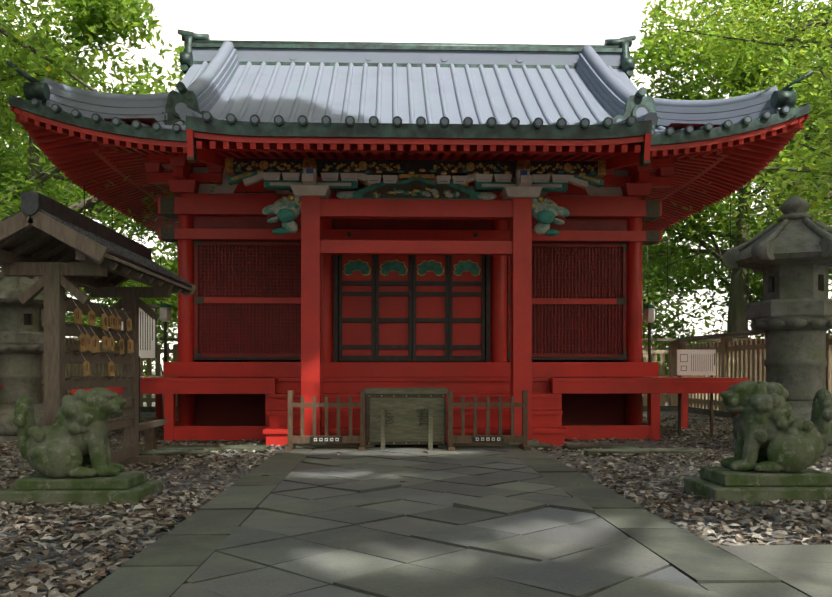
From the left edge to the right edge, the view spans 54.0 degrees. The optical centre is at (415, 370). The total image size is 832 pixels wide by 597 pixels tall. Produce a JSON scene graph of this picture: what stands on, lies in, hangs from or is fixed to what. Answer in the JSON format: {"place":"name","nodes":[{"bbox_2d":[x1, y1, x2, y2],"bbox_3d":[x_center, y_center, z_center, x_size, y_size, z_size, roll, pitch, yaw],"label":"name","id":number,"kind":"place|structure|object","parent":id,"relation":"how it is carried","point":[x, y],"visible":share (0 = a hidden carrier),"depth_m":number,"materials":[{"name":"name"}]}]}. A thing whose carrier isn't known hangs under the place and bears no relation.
{"place":"outdoors","nodes":[
{"label":"outdoors","id":0,"kind":"place"},
{"bbox_2d":[0,0,831,371],"bbox_3d":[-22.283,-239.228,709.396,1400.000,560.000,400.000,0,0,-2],"label":"sky","id":1,"kind":"structure","parent":0,"point":[582,22],"depth_m":772.86,"materials":[{"name":"white"}]},
{"bbox_2d":[0,372,831,596],"bbox_3d":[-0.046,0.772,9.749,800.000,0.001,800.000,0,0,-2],"label":"ground","id":2,"kind":"structure","parent":0,"point":[23,562],"depth_m":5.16,"materials":[{"name":"brown plant"}]},
{"bbox_2d":[0,35,44,189],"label":"tree","id":3,"kind":"object","parent":2,"relation":"on","point":[10,124],"visible":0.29,"depth_m":10.85,"materials":[{"name":"green plant"}]},
{"bbox_2d":[0,275,67,443],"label":"stone lantern","id":4,"kind":"object","parent":2,"relation":"on","point":[21,342],"visible":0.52,"depth_m":8.80,"materials":[{"name":"grey stone"}]},
{"bbox_2d":[0,471,162,507],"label":"pedestal","id":5,"kind":"object","parent":2,"relation":"on","point":[131,487],"visible":0.81,"depth_m":4.63,"materials":[{"name":"stone"}]},
{"bbox_2d":[13,387,126,477],"bbox_3d":[-2.033,0.364,4.831,0.612,0.525,0.368,0,0,-10],"label":"guardian lion statue","id":6,"kind":"object","parent":5,"relation":"on","point":[72,441],"visible":1,"depth_m":4.72,"materials":[{"name":"stone"}]},
{"bbox_2d":[0,0,175,291],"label":"tree","id":7,"kind":"object","parent":2,"relation":"on","point":[22,131],"visible":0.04,"depth_m":22.06,"materials":[{"name":"green plant"}]},
{"bbox_2d":[0,43,177,337],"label":"tree","id":8,"kind":"object","parent":2,"relation":"on","point":[96,302],"depth_m":30.64,"materials":[{"name":"green plant"}]},
{"bbox_2d":[0,0,184,326],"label":"tree","id":9,"kind":"object","parent":2,"relation":"on","point":[109,33],"visible":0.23,"depth_m":17.69,"materials":[{"name":"green plant"}]},
{"bbox_2d":[0,192,196,487],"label":"ema rack","id":10,"kind":"object","parent":2,"relation":"on","point":[58,248],"visible":0.88,"depth_m":5.36,"materials":[{"name":"brown wood"}]},
{"bbox_2d":[65,295,154,396],"bbox_3d":[-9.044,-0.590,21.653,4.354,2.850,3.641,0,0,-2],"label":"shrub","id":11,"kind":"object","parent":2,"relation":"on","point":[144,359],"visible":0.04,"depth_m":21.61,"materials":[{"name":"green plant"}]},
{"bbox_2d":[65,233,177,354],"bbox_3d":[-8.254,-4.904,33.832,11.710,11.617,13.966,0,0,23],"label":"tree","id":12,"kind":"object","parent":2,"relation":"on","point":[173,268],"visible":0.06,"depth_m":31.23,"materials":[{"name":"green plant"}]},
{"bbox_2d":[0,0,278,349],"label":"tree","id":13,"kind":"object","parent":2,"relation":"on","point":[26,63],"visible":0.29,"depth_m":10.30,"materials":[{"name":"green plant"}]},
{"bbox_2d":[118,322,177,396],"bbox_3d":[-7.143,-0.313,23.378,3.730,2.344,3.821,0,0,41],"label":"shrub","id":14,"kind":"object","parent":2,"relation":"on","point":[160,335],"visible":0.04,"depth_m":23.06,"materials":[{"name":"green plant"}]},
{"bbox_2d":[71,153,748,446],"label":"shrine building","id":15,"kind":"structure","parent":2,"relation":"on","point":[333,297],"depth_m":9.67,"materials":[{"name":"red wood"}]},
{"bbox_2d":[15,109,803,295],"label":"roof eaves","id":16,"kind":"object","parent":15,"relation":"attached to","point":[81,160],"visible":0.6,"depth_m":9.04,"materials":[{"name":"red wood"}]},
{"bbox_2d":[6,29,813,169],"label":"roof","id":17,"kind":"structure","parent":15,"relation":"attached to","point":[326,92],"depth_m":9.78,"materials":[{"name":"grey tile"}]},
{"bbox_2d":[225,158,605,235],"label":"haiden carvings","id":18,"kind":"object","parent":15,"relation":"attached to","point":[531,179],"visible":1,"depth_m":8.05,"materials":[{"name":"green wood"}]},
{"bbox_2d":[119,303,715,441],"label":"sign boards","id":19,"kind":"object","parent":2,"relation":"on","point":[696,362],"visible":0.73,"depth_m":9.55,"materials":[{"name":"white paint"}]},
{"bbox_2d":[41,326,831,418],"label":"wooden fence","id":20,"kind":"object","parent":2,"relation":"on","point":[738,358],"visible":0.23,"depth_m":13.88,"materials":[{"name":"brown wood"}]},
{"bbox_2d":[643,290,701,395],"bbox_3d":[5.990,-0.733,22.723,4.490,3.134,3.710,0,0,-2],"label":"shrub","id":21,"kind":"object","parent":2,"relation":"on","point":[665,322],"visible":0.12,"depth_m":22.26,"materials":[{"name":"green plant"}]},
{"bbox_2d":[643,234,729,342],"bbox_3d":[7.936,-3.772,34.455,11.502,9.366,12.099,0,0,-2],"label":"tree","id":22,"kind":"object","parent":2,"relation":"on","point":[670,294],"visible":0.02,"depth_m":31.96,"materials":[{"name":"green plant"}]},
{"bbox_2d":[651,279,764,394],"bbox_3d":[8.014,-0.858,22.668,4.328,3.385,3.728,0,0,-2],"label":"shrub","id":23,"kind":"object","parent":2,"relation":"on","point":[678,309],"visible":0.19,"depth_m":22.41,"materials":[{"name":"green plant"}]},
{"bbox_2d":[630,0,831,344],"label":"tree","id":24,"kind":"object","parent":2,"relation":"on","point":[744,284],"visible":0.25,"depth_m":20.32,"materials":[{"name":"green plant"}]},
{"bbox_2d":[643,0,831,258],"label":"tree","id":25,"kind":"object","parent":2,"relation":"on","point":[747,40],"visible":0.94,"depth_m":14.62,"materials":[{"name":"green plant"}]},
{"bbox_2d":[643,0,831,373],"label":"tree","id":26,"kind":"object","parent":2,"relation":"on","point":[733,207],"visible":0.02,"depth_m":29.71,"materials":[{"name":"green plant"}]},
{"bbox_2d":[681,0,831,248],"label":"tree","id":27,"kind":"object","parent":2,"relation":"on","point":[761,225],"visible":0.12,"depth_m":19.42,"materials":[{"name":"green plant"}]},
{"bbox_2d":[684,466,831,505],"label":"pedestal","id":28,"kind":"object","parent":2,"relation":"on","point":[716,483],"visible":0.81,"depth_m":4.70,"materials":[{"name":"stone"}]},
{"bbox_2d":[720,380,831,472],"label":"guardian lion statue","id":29,"kind":"object","parent":28,"relation":"on","point":[774,435],"visible":1,"depth_m":4.79,"materials":[{"name":"stone"}]},
{"bbox_2d":[722,195,831,456],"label":"stone lantern","id":30,"kind":"object","parent":2,"relation":"on","point":[789,255],"visible":0.83,"depth_m":7.58,"materials":[{"name":"grey stone"}]},
{"bbox_2d":[766,129,831,214],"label":"tree","id":31,"kind":"object","parent":2,"relation":"on","point":[806,178],"depth_m":28.06,"materials":[{"name":"green plant"}]},
{"bbox_2d":[80,443,831,596],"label":"stone path","id":32,"kind":"structure","parent":0,"point":[498,520],"depth_m":3.53,"materials":[{"name":"grey stone"}]},
{"bbox_2d":[285,390,365,450],"bbox_3d":[-0.833,0.479,7.593,0.740,0.585,0.310,0,0,-2],"label":"barrier","id":33,"kind":"object","parent":32,"relation":"on","point":[327,438],"visible":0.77,"depth_m":7.58,"materials":[{"name":"brown wood"}]},
{"bbox_2d":[364,388,447,449],"bbox_3d":[-0.095,0.472,7.835,0.790,0.600,0.612,0,0,-2],"label":"offering box","id":34,"kind":"object","parent":32,"relation":"on","point":[405,416],"visible":0.92,"depth_m":7.70,"materials":[{"name":"brown wood"}]},
{"bbox_2d":[446,390,530,450],"bbox_3d":[0.671,0.479,7.641,0.770,0.585,0.310,0,0,-2],"label":"barrier","id":35,"kind":"object","parent":32,"relation":"on","point":[489,438],"visible":0.88,"depth_m":7.62,"materials":[{"name":"brown wood"}]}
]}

